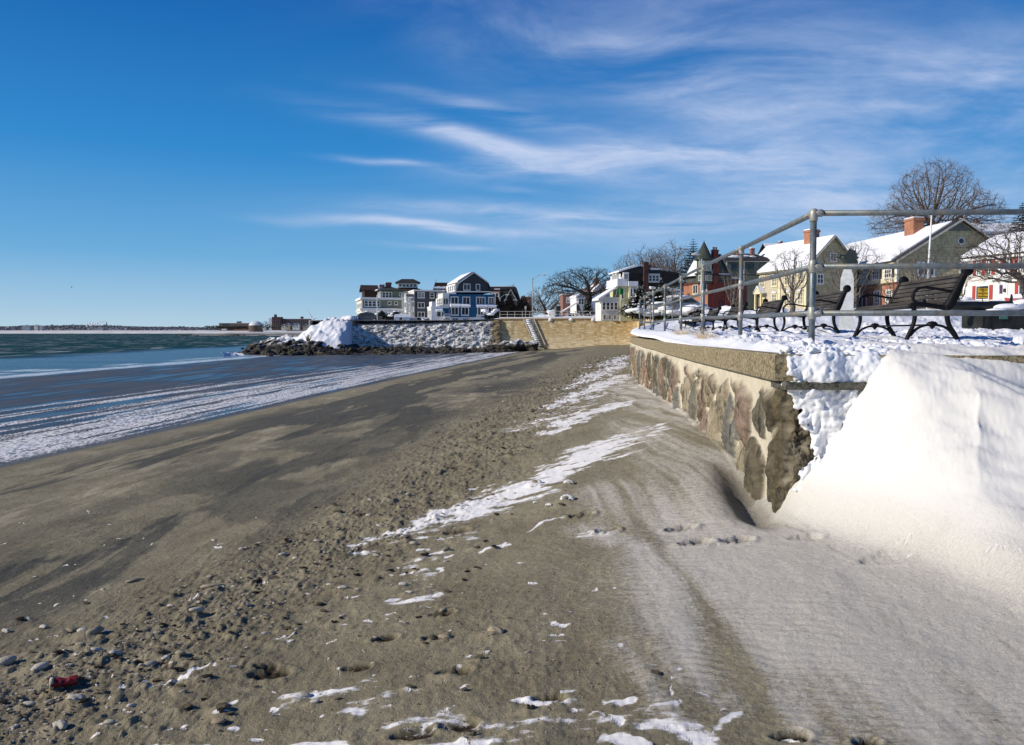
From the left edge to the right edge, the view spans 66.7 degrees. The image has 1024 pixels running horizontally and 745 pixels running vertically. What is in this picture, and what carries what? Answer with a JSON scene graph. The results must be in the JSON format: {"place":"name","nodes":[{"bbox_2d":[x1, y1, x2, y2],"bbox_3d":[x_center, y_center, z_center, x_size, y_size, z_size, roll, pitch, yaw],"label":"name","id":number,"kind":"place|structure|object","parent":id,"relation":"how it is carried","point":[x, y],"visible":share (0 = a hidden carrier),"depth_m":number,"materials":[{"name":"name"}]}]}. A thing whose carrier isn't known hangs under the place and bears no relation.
{"place":"outdoors","nodes":[
{"label":"outdoors","id":0,"kind":"place"},
{"bbox_2d":[0,330,285,333],"bbox_3d":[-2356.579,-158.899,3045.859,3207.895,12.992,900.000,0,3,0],"label":"open sea","id":1,"kind":"structure","parent":0,"point":[110,332],"depth_m":2657.61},
{"bbox_2d":[1,324,213,329],"bbox_3d":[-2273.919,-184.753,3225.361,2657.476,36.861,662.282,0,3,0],"label":"town","id":2,"kind":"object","parent":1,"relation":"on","point":[85,327],"visible":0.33,"depth_m":3270.20},
{"bbox_2d":[0,325,286,330],"bbox_3d":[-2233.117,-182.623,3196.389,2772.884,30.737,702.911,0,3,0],"label":"trees","id":3,"kind":"object","parent":1,"relation":"on","point":[62,327],"visible":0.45,"depth_m":3014.75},
{"bbox_2d":[0,334,298,378],"bbox_3d":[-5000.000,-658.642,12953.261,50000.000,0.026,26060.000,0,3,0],"label":"sea water","id":4,"kind":"structure","parent":0,"point":[25,355],"depth_m":110.37,"materials":[{"name":"liquid"}]},
{"bbox_2d":[179,335,267,335],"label":"tidal rocks","id":5,"kind":"object","parent":4,"relation":"in","point":[223,335],"visible":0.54,"depth_m":643.23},
{"bbox_2d":[194,331,302,334],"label":"headland","id":6,"kind":"structure","parent":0,"point":[273,333],"depth_m":829.46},
{"bbox_2d":[219,321,249,330],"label":"long brick hall","id":7,"kind":"structure","parent":6,"relation":"on","point":[240,323],"depth_m":849.12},
{"bbox_2d":[204,324,285,328],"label":"shrubs","id":8,"kind":"object","parent":6,"relation":"on","point":[232,327],"visible":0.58,"depth_m":796.73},
{"bbox_2d":[249,321,262,331],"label":"domed hall","id":9,"kind":"structure","parent":6,"relation":"on","point":[253,326],"depth_m":832.38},
{"bbox_2d":[269,314,311,329],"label":"brick flats","id":10,"kind":"structure","parent":6,"relation":"on","point":[279,321],"depth_m":831.03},
{"bbox_2d":[220,315,358,355],"bbox_3d":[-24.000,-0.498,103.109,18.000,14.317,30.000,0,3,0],"label":"snow bank","id":11,"kind":"structure","parent":0,"point":[333,332],"depth_m":99.39,"materials":[{"name":"snow"}]},
{"bbox_2d":[236,334,524,354],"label":"rocky shore","id":12,"kind":"structure","parent":0,"point":[334,351],"depth_m":97.25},
{"bbox_2d":[282,339,292,346],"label":"boulder","id":13,"kind":"object","parent":12,"relation":"on","point":[288,342],"visible":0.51,"depth_m":95.48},
{"bbox_2d":[351,318,499,348],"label":"stone revetment","id":14,"kind":"object","parent":12,"relation":"on","point":[467,334],"visible":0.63,"depth_m":102.54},
{"bbox_2d":[481,308,499,320],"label":"hedge","id":15,"kind":"object","parent":14,"relation":"on","point":[493,314],"visible":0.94,"depth_m":106.13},
{"bbox_2d":[509,339,523,349],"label":"boulder","id":16,"kind":"object","parent":12,"relation":"on","point":[518,344],"visible":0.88,"depth_m":98.28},
{"bbox_2d":[522,341,538,350],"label":"boulder","id":17,"kind":"object","parent":12,"relation":"on","point":[531,345],"visible":0.72,"depth_m":98.25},
{"bbox_2d":[309,315,594,326],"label":"snow ground","id":18,"kind":"structure","parent":0,"point":[313,322],"depth_m":106.20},
{"bbox_2d":[354,313,381,319],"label":"parked car","id":19,"kind":"object","parent":18,"relation":"on","point":[367,316],"visible":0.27,"depth_m":107.92,"materials":[{"name":"grey paint"}]},
{"bbox_2d":[355,282,405,324],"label":"clapboard house","id":20,"kind":"structure","parent":18,"relation":"on","point":[387,299],"depth_m":124.98,"materials":[{"name":"grey wood"}]},
{"bbox_2d":[361,310,407,319],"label":"hedge","id":21,"kind":"object","parent":18,"relation":"on","point":[384,315],"visible":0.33,"depth_m":113.04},
{"bbox_2d":[394,314,410,319],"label":"garden shed","id":22,"kind":"structure","parent":18,"relation":"on","point":[402,316],"depth_m":111.78,"materials":[{"name":"white"}]},
{"bbox_2d":[395,279,421,313],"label":"belvedere house","id":23,"kind":"structure","parent":18,"relation":"on","point":[407,285],"depth_m":150.43,"materials":[{"name":"grey"}]},
{"bbox_2d":[404,290,444,317],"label":"clapboard house","id":24,"kind":"structure","parent":18,"relation":"on","point":[417,301],"depth_m":121.00,"materials":[{"name":"grey wood"}]},
{"bbox_2d":[433,283,447,292],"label":"mansard house","id":25,"kind":"structure","parent":18,"relation":"on","point":[439,286],"depth_m":149.49,"materials":[{"name":"brown"}]},
{"bbox_2d":[427,272,496,319],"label":"clapboard house","id":26,"kind":"structure","parent":18,"relation":"on","point":[466,296],"depth_m":116.44,"materials":[{"name":"wood"}]},
{"bbox_2d":[450,296,458,303],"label":"window","id":27,"kind":"structure","parent":26,"relation":"in","point":[453,299],"depth_m":115.81,"materials":[{"name":"white glass"}]},
{"bbox_2d":[450,304,459,315],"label":"window","id":28,"kind":"structure","parent":26,"relation":"in","point":[454,307],"depth_m":115.83,"materials":[{"name":"white glass"}]},
{"bbox_2d":[460,304,470,315],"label":"window","id":29,"kind":"structure","parent":26,"relation":"in","point":[464,307],"depth_m":116.29,"materials":[{"name":"white glass"}]},
{"bbox_2d":[476,297,484,303],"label":"window","id":30,"kind":"structure","parent":26,"relation":"in","point":[479,300],"depth_m":116.97,"materials":[{"name":"white glass"}]},
{"bbox_2d":[476,304,487,315],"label":"window","id":31,"kind":"structure","parent":26,"relation":"in","point":[479,306],"depth_m":116.97,"materials":[{"name":"white glass"}]},
{"bbox_2d":[490,284,519,316],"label":"gabled house","id":32,"kind":"structure","parent":18,"relation":"on","point":[502,291],"depth_m":141.16,"materials":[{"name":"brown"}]},
{"bbox_2d":[496,295,531,317],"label":"hedge","id":33,"kind":"object","parent":18,"relation":"on","point":[512,306],"visible":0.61,"depth_m":118.79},
{"bbox_2d":[526,285,559,313],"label":"bare tree","id":34,"kind":"object","parent":18,"relation":"on","point":[539,301],"visible":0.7,"depth_m":149.15,"materials":[{"name":"brown plant"}]},
{"bbox_2d":[560,294,580,315],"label":"brick building","id":35,"kind":"structure","parent":18,"relation":"on","point":[564,301],"depth_m":133.63,"materials":[{"name":"red brick"}]},
{"bbox_2d":[561,301,580,315],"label":"garage","id":36,"kind":"structure","parent":18,"relation":"on","point":[573,314],"depth_m":117.77,"materials":[{"name":"white wood"}]},
{"bbox_2d":[541,265,612,308],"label":"bare tree","id":37,"kind":"object","parent":18,"relation":"on","point":[589,293],"visible":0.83,"depth_m":110.78,"materials":[{"name":"brown plant"}]},
{"bbox_2d":[578,300,594,315],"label":"fir tree","id":38,"kind":"object","parent":18,"relation":"on","point":[587,310],"visible":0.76,"depth_m":109.36,"materials":[{"name":"green plant"}]},
{"bbox_2d":[570,279,609,315],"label":"gabled house","id":39,"kind":"structure","parent":18,"relation":"on","point":[573,300],"depth_m":125.80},
{"bbox_2d":[611,243,676,270],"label":"bare tree","id":40,"kind":"object","parent":18,"relation":"on","point":[640,263],"visible":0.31,"depth_m":148.47,"materials":[{"name":"brown plant"}]},
{"bbox_2d":[639,236,693,287],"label":"bare tree","id":41,"kind":"object","parent":18,"relation":"on","point":[674,258],"visible":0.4,"depth_m":145.63,"materials":[{"name":"brown plant"}]},
{"bbox_2d":[674,239,699,294],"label":"spruce tree","id":42,"kind":"object","parent":18,"relation":"on","point":[691,262],"visible":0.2,"depth_m":117.17,"materials":[{"name":"green plant"}]},
{"bbox_2d":[758,241,782,254],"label":"distant house","id":43,"kind":"structure","parent":18,"relation":"on","point":[764,245],"depth_m":141.21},
{"bbox_2d":[966,219,1023,236],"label":"taupe house","id":44,"kind":"structure","parent":18,"relation":"on","point":[992,230],"depth_m":112.26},
{"bbox_2d":[0,341,1023,744],"bbox_3d":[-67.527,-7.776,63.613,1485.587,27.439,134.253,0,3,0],"label":"sand beach","id":45,"kind":"structure","parent":0,"point":[864,585],"depth_m":4.63,"materials":[{"name":"sand"}]},
{"bbox_2d":[0,655,16,664],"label":"pebble","id":46,"kind":"object","parent":45,"relation":"on","point":[8,660],"visible":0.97,"depth_m":4.15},
{"bbox_2d":[30,662,48,669],"bbox_3d":[-2.439,1.521,4.018,0.090,0.041,0.047,-14,6,-44],"label":"pebble","id":47,"kind":"object","parent":45,"relation":"on","point":[40,665],"visible":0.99,"depth_m":4.01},
{"bbox_2d":[52,721,67,729],"bbox_3d":[-1.937,1.514,3.331,0.087,0.042,0.049,-10,-1,39],"label":"pebble","id":48,"kind":"object","parent":45,"relation":"on","point":[62,725],"visible":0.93,"depth_m":3.32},
{"bbox_2d":[49,674,77,689],"bbox_3d":[-2.138,1.473,3.711,0.114,0.055,0.058,-1,3,-24],"label":"crushed cup","id":49,"kind":"object","parent":45,"relation":"on","point":[62,682],"visible":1,"depth_m":3.69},
{"bbox_2d":[66,693,85,699],"bbox_3d":[-1.999,1.493,3.566,0.087,0.042,0.049,1,4,4],"label":"pebble","id":50,"kind":"object","parent":45,"relation":"on","point":[78,696],"visible":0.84,"depth_m":3.56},
{"bbox_2d":[86,626,103,634],"bbox_3d":[-2.402,1.492,4.474,0.065,0.056,0.115,-5,5,40],"label":"pebble","id":51,"kind":"object","parent":45,"relation":"on","point":[96,630],"visible":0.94,"depth_m":4.46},
{"bbox_2d":[144,660,157,665],"bbox_3d":[-1.827,1.470,3.924,0.080,0.035,0.048,-3,11,-26],"label":"pebble","id":52,"kind":"object","parent":45,"relation":"on","point":[150,662],"visible":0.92,"depth_m":3.91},
{"bbox_2d":[180,703,191,710],"bbox_3d":[-1.426,1.463,3.404,0.058,0.030,0.043,-11,1,34],"label":"sand clod","id":53,"kind":"object","parent":45,"relation":"on","point":[186,707],"visible":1,"depth_m":3.39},
{"bbox_2d":[189,607,204,611],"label":"pebble","id":54,"kind":"object","parent":45,"relation":"on","point":[198,609],"visible":1,"depth_m":4.65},
{"bbox_2d":[200,583,225,588],"bbox_3d":[-2.012,1.435,5.240,0.163,0.030,0.032,0,3,-9],"label":"driftwood stick","id":55,"kind":"object","parent":45,"relation":"on","point":[208,585],"visible":0.89,"depth_m":5.23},
{"bbox_2d":[211,717,226,723],"bbox_3d":[-1.222,1.452,3.243,0.057,0.022,0.040,1,3,18],"label":"pebble","id":56,"kind":"object","parent":45,"relation":"on","point":[218,720],"visible":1,"depth_m":3.23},
{"bbox_2d":[0,351,635,744],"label":"pebbles","id":57,"kind":"object","parent":45,"relation":"on","point":[260,615],"visible":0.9,"depth_m":4.27,"materials":[{"name":"stone"}]},
{"bbox_2d":[487,626,503,633],"bbox_3d":[-0.080,1.268,3.824,0.087,0.042,0.049,7,12,34],"label":"pebble","id":58,"kind":"object","parent":45,"relation":"on","point":[498,629],"visible":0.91,"depth_m":3.81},
{"bbox_2d":[499,317,636,348],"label":"concrete sea wall","id":59,"kind":"structure","parent":45,"relation":"on","point":[563,332],"depth_m":101.75,"materials":[{"name":"concrete"}]},
{"bbox_2d":[523,319,545,349],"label":"beach stairs","id":60,"kind":"structure","parent":59,"relation":"attached to","point":[531,329],"depth_m":102.23,"materials":[{"name":"concrete"}]},
{"bbox_2d":[500,311,590,316],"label":"white railing","id":61,"kind":"object","parent":59,"relation":"on","point":[522,314],"visible":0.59,"depth_m":102.73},
{"bbox_2d":[628,336,1023,512],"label":"stone sea wall","id":62,"kind":"structure","parent":45,"relation":"on","point":[738,403],"depth_m":6.08,"materials":[{"name":"stone"}]},
{"bbox_2d":[781,381,858,491],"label":"clinging snow","id":63,"kind":"structure","parent":62,"relation":"attached to","point":[822,414],"depth_m":5.15,"materials":[{"name":"snow"}]},
{"bbox_2d":[639,208,1023,341],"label":"pipe railing","id":64,"kind":"object","parent":62,"relation":"on","point":[812,267],"visible":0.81,"depth_m":6.11,"materials":[{"name":"metal"}]},
{"bbox_2d":[778,343,908,382],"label":"clinging snow","id":65,"kind":"structure","parent":62,"relation":"on","point":[820,363],"depth_m":5.13,"materials":[{"name":"snow"}]},
{"bbox_2d":[0,0,1023,326],"label":"sky","id":66,"kind":"structure","parent":0,"point":[166,163],"materials":[{"name":"blue"}]},
{"bbox_2d":[667,327,690,334],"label":"dry grass","id":67,"kind":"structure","parent":0,"point":[682,332],"depth_m":11.52,"materials":[{"name":"plant"}]},
{"bbox_2d":[690,328,720,338],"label":"dry grass","id":68,"kind":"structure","parent":0,"point":[704,337],"depth_m":9.05,"materials":[{"name":"plant"}]},
{"bbox_2d":[630,307,1023,353],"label":"snow ground","id":69,"kind":"structure","parent":0,"point":[769,339],"depth_m":12.74,"materials":[{"name":"snow"}]},
{"bbox_2d":[615,285,652,320],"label":"evergreen tree","id":70,"kind":"object","parent":69,"relation":"on","point":[636,297],"visible":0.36,"depth_m":79.36,"materials":[{"name":"green plant"}]},
{"bbox_2d":[592,262,682,321],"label":"shingled house","id":71,"kind":"structure","parent":69,"relation":"on","point":[628,279],"depth_m":91.92,"materials":[{"name":"beige"}]},
{"bbox_2d":[625,307,676,319],"bbox_3d":[10.275,-3.741,49.868,5.950,0.842,2.362,0,3,0],"label":"hedge","id":72,"kind":"object","parent":69,"relation":"on","point":[633,312],"visible":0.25,"depth_m":49.11,"materials":[{"name":"green plant"}]},
{"bbox_2d":[622,277,682,318],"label":"evergreen tree","id":73,"kind":"object","parent":69,"relation":"on","point":[658,295],"visible":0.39,"depth_m":73.29,"materials":[{"name":"green plant"}]},
{"bbox_2d":[660,285,684,308],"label":"bare shrub","id":74,"kind":"object","parent":69,"relation":"on","point":[672,295],"visible":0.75,"depth_m":55.76,"materials":[{"name":"brown plant"}]},
{"bbox_2d":[647,295,706,310],"bbox_3d":[13.100,-5.364,61.808,4.438,1.617,1.860,-1,3,-12],"label":"parked car","id":75,"kind":"object","parent":69,"relation":"on","point":[692,301],"visible":0.18,"depth_m":61.08,"materials":[{"name":"silver paint"}]},
{"bbox_2d":[678,310,700,327],"bbox_3d":[7.219,-2.063,31.679,0.770,0.921,1.920,0,3,5],"label":"park bench","id":76,"kind":"object","parent":69,"relation":"on","point":[694,314],"visible":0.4,"depth_m":30.76,"materials":[{"name":"black metal"}]},
{"bbox_2d":[657,304,735,319],"bbox_3d":[10.404,-3.289,43.868,4.547,1.148,2.348,0,3,0],"label":"hedge","id":77,"kind":"object","parent":69,"relation":"on","point":[687,310],"visible":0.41,"depth_m":43.07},
{"bbox_2d":[691,253,702,304],"bbox_3d":[14.184,-6.438,59.748,0.951,5.433,0.297,0,3,0],"label":"street lamp","id":78,"kind":"object","parent":69,"relation":"on","point":[701,260],"visible":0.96,"depth_m":59.63,"materials":[{"name":"metal"}]},
{"bbox_2d":[692,306,721,330],"bbox_3d":[6.821,-1.835,27.405,0.770,0.921,1.920,0,3,5],"label":"park bench","id":79,"kind":"object","parent":69,"relation":"on","point":[711,311],"visible":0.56,"depth_m":27.11,"materials":[{"name":"black metal"}]},
{"bbox_2d":[683,242,746,310],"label":"turret house","id":80,"kind":"structure","parent":69,"relation":"on","point":[713,281],"depth_m":72.15,"materials":[{"name":"brick"}]},
{"bbox_2d":[711,302,747,330],"bbox_3d":[6.423,-1.602,23.131,0.770,0.921,1.920,0,3,5],"label":"park bench","id":81,"kind":"object","parent":69,"relation":"on","point":[733,310],"visible":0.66,"depth_m":23.13,"materials":[{"name":"black metal"}]},
{"bbox_2d":[718,269,749,305],"bbox_3d":[13.059,-4.554,45.842,1.832,3.210,2.673,0,3,4],"label":"bare shrub","id":82,"kind":"object","parent":69,"relation":"on","point":[733,301],"visible":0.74,"depth_m":45.75,"materials":[{"name":"brown plant"}]},
{"bbox_2d":[724,247,769,309],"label":"hip roof house","id":83,"kind":"structure","parent":69,"relation":"on","point":[754,263],"depth_m":85.83,"materials":[{"name":"wood"}]},
{"bbox_2d":[746,263,754,270],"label":"window","id":84,"kind":"structure","parent":83,"relation":"in","point":[749,266],"depth_m":85.72,"materials":[{"name":"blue glass"}]},
{"bbox_2d":[743,295,786,331],"bbox_3d":[6.025,-1.369,18.858,0.770,0.921,1.920,0,3,5],"label":"park bench","id":85,"kind":"object","parent":69,"relation":"on","point":[774,306],"visible":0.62,"depth_m":18.24,"materials":[{"name":"black metal"}]},
{"bbox_2d":[767,247,809,311],"bbox_3d":[11.871,-3.786,32.892,2.324,3.210,1.832,0,3,0],"label":"bare shrub","id":86,"kind":"object","parent":69,"relation":"on","point":[792,293],"visible":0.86,"depth_m":32.81,"materials":[{"name":"brown plant"}]},
{"bbox_2d":[752,229,861,309],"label":"colonial house","id":87,"kind":"structure","parent":69,"relation":"on","point":[769,290],"depth_m":80.97,"materials":[{"name":"yellow"}]},
{"bbox_2d":[797,291,803,304],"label":"door","id":88,"kind":"structure","parent":87,"relation":"in","point":[800,301],"depth_m":79.46,"materials":[{"name":"beige paint"}]},
{"bbox_2d":[817,274,823,284],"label":"window","id":89,"kind":"structure","parent":87,"relation":"in","point":[820,277],"depth_m":79.10,"materials":[{"name":"clear glass"}]},
{"bbox_2d":[781,285,850,333],"bbox_3d":[5.627,-1.121,14.585,0.770,0.921,1.920,0,3,5],"label":"park bench","id":90,"kind":"object","parent":69,"relation":"on","point":[834,299],"visible":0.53,"depth_m":14.12,"materials":[{"name":"black metal"}]},
{"bbox_2d":[838,269,855,328],"bbox_3d":[10.290,-2.041,23.927,0.800,2.380,0.800,1,3,24],"label":"obelisk monument","id":91,"kind":"object","parent":69,"relation":"on","point":[847,278],"visible":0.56,"depth_m":23.74,"materials":[{"name":"stone"}]},
{"bbox_2d":[836,248,858,263],"bbox_3d":[10.271,-3.495,23.860,0.659,0.650,0.525,1,3,20],"label":"eagle statue","id":92,"kind":"object","parent":91,"relation":"on","point":[850,257],"visible":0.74,"depth_m":23.67,"materials":[{"name":"green metal"}]},
{"bbox_2d":[821,239,885,305],"bbox_3d":[19.480,-5.216,44.730,4.144,4.976,2.839,0,3,8],"label":"bare shrub","id":93,"kind":"object","parent":69,"relation":"on","point":[860,275],"visible":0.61,"depth_m":44.64,"materials":[{"name":"brown plant"}]},
{"bbox_2d":[871,271,909,303],"bbox_3d":[19.584,-3.866,39.867,1.649,2.889,2.406,-2,4,-34],"label":"bare shrub","id":94,"kind":"object","parent":69,"relation":"on","point":[887,281],"visible":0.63,"depth_m":39.98,"materials":[{"name":"brown plant"}]},
{"bbox_2d":[852,269,973,339],"bbox_3d":[5.229,-0.877,10.312,0.770,0.921,1.920,0,3,5],"label":"park bench","id":95,"kind":"object","parent":69,"relation":"on","point":[951,286],"visible":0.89,"depth_m":9.80,"materials":[{"name":"brown wood"}]},
{"bbox_2d":[845,215,990,309],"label":"garrison house","id":96,"kind":"structure","parent":69,"relation":"on","point":[914,234],"depth_m":78.76,"materials":[{"name":"grey"}]},
{"bbox_2d":[861,269,867,281],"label":"window","id":97,"kind":"structure","parent":96,"relation":"in","point":[864,274],"depth_m":83.49,"materials":[{"name":"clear glass"}]},
{"bbox_2d":[871,269,879,280],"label":"window","id":98,"kind":"structure","parent":96,"relation":"in","point":[876,273],"depth_m":81.22,"materials":[{"name":"grey glass"}]},
{"bbox_2d":[873,290,879,305],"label":"window","id":99,"kind":"structure","parent":96,"relation":"in","point":[876,300],"depth_m":81.42,"materials":[{"name":"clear glass"}]},
{"bbox_2d":[883,269,891,279],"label":"window","id":100,"kind":"structure","parent":96,"relation":"in","point":[885,270],"depth_m":78.99,"materials":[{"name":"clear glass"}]},
{"bbox_2d":[917,262,934,276],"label":"window","id":101,"kind":"structure","parent":96,"relation":"in","point":[933,272],"depth_m":77.79,"materials":[{"name":"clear glass"}]},
{"bbox_2d":[893,244,942,308],"bbox_3d":[18.679,-4.105,35.795,2.106,3.692,3.074,3,4,41],"label":"bare shrub","id":102,"kind":"object","parent":69,"relation":"on","point":[916,272],"visible":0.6,"depth_m":35.71,"materials":[{"name":"brown plant"}]},
{"bbox_2d":[926,215,932,309],"bbox_3d":[19.723,-4.866,36.800,0.212,5.221,0.120,0,3,0],"label":"flagpole","id":103,"kind":"object","parent":69,"relation":"on","point":[928,271],"visible":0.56,"depth_m":36.71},
{"bbox_2d":[867,153,1009,237],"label":"bare tree","id":104,"kind":"object","parent":69,"relation":"on","point":[937,202],"visible":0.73,"depth_m":97.97,"materials":[{"name":"brown plant"}]},
{"bbox_2d":[941,271,973,301],"bbox_3d":[23.810,-4.085,41.880,1.740,3.050,2.540,2,4,38],"label":"bare shrub","id":105,"kind":"object","parent":69,"relation":"on","point":[966,282],"visible":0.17,"depth_m":41.76,"materials":[{"name":"brown plant"}]},
{"bbox_2d":[978,288,987,300],"bbox_3d":[26.493,-3.771,43.829,0.526,1.958,0.086,1,3,12],"label":"yellow sign","id":106,"kind":"object","parent":69,"relation":"on","point":[982,293],"visible":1,"depth_m":43.76,"materials":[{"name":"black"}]},
{"bbox_2d":[946,218,1023,298],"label":"bare tree","id":107,"kind":"object","parent":69,"relation":"on","point":[1018,275],"visible":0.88,"depth_m":26.81,"materials":[{"name":"brown plant"}]},
{"bbox_2d":[950,294,1023,329],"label":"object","id":108,"kind":"object","parent":69,"relation":"on","point":[996,322],"visible":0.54,"depth_m":15.05,"materials":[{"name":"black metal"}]},
{"bbox_2d":[959,231,1023,300],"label":"white house","id":109,"kind":"structure","parent":69,"relation":"on","point":[998,291],"depth_m":57.67,"materials":[{"name":"wood"}]},
{"bbox_2d":[975,285,989,299],"bbox_3d":[35.226,-5.973,58.300,0.079,1.097,1.114,-1,3,-21],"label":"window","id":110,"kind":"structure","parent":109,"relation":"in","point":[982,286],"depth_m":58.23,"materials":[{"name":"white glass"}]},
{"bbox_2d":[997,281,1004,299],"bbox_3d":[35.732,-5.908,56.864,0.049,1.590,0.599,-1,3,-21],"label":"door","id":111,"kind":"structure","parent":109,"relation":"in","point":[999,296],"depth_m":56.90,"materials":[{"name":"white metal"}]},
{"bbox_2d":[1004,294,1022,300],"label":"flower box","id":112,"kind":"object","parent":69,"relation":"on","point":[1015,297],"visible":0.68,"depth_m":51.76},
{"bbox_2d":[1007,203,1023,231],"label":"spruce tree","id":113,"kind":"object","parent":69,"relation":"on","point":[1020,219],"visible":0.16,"depth_m":94.20,"materials":[{"name":"green plant"}]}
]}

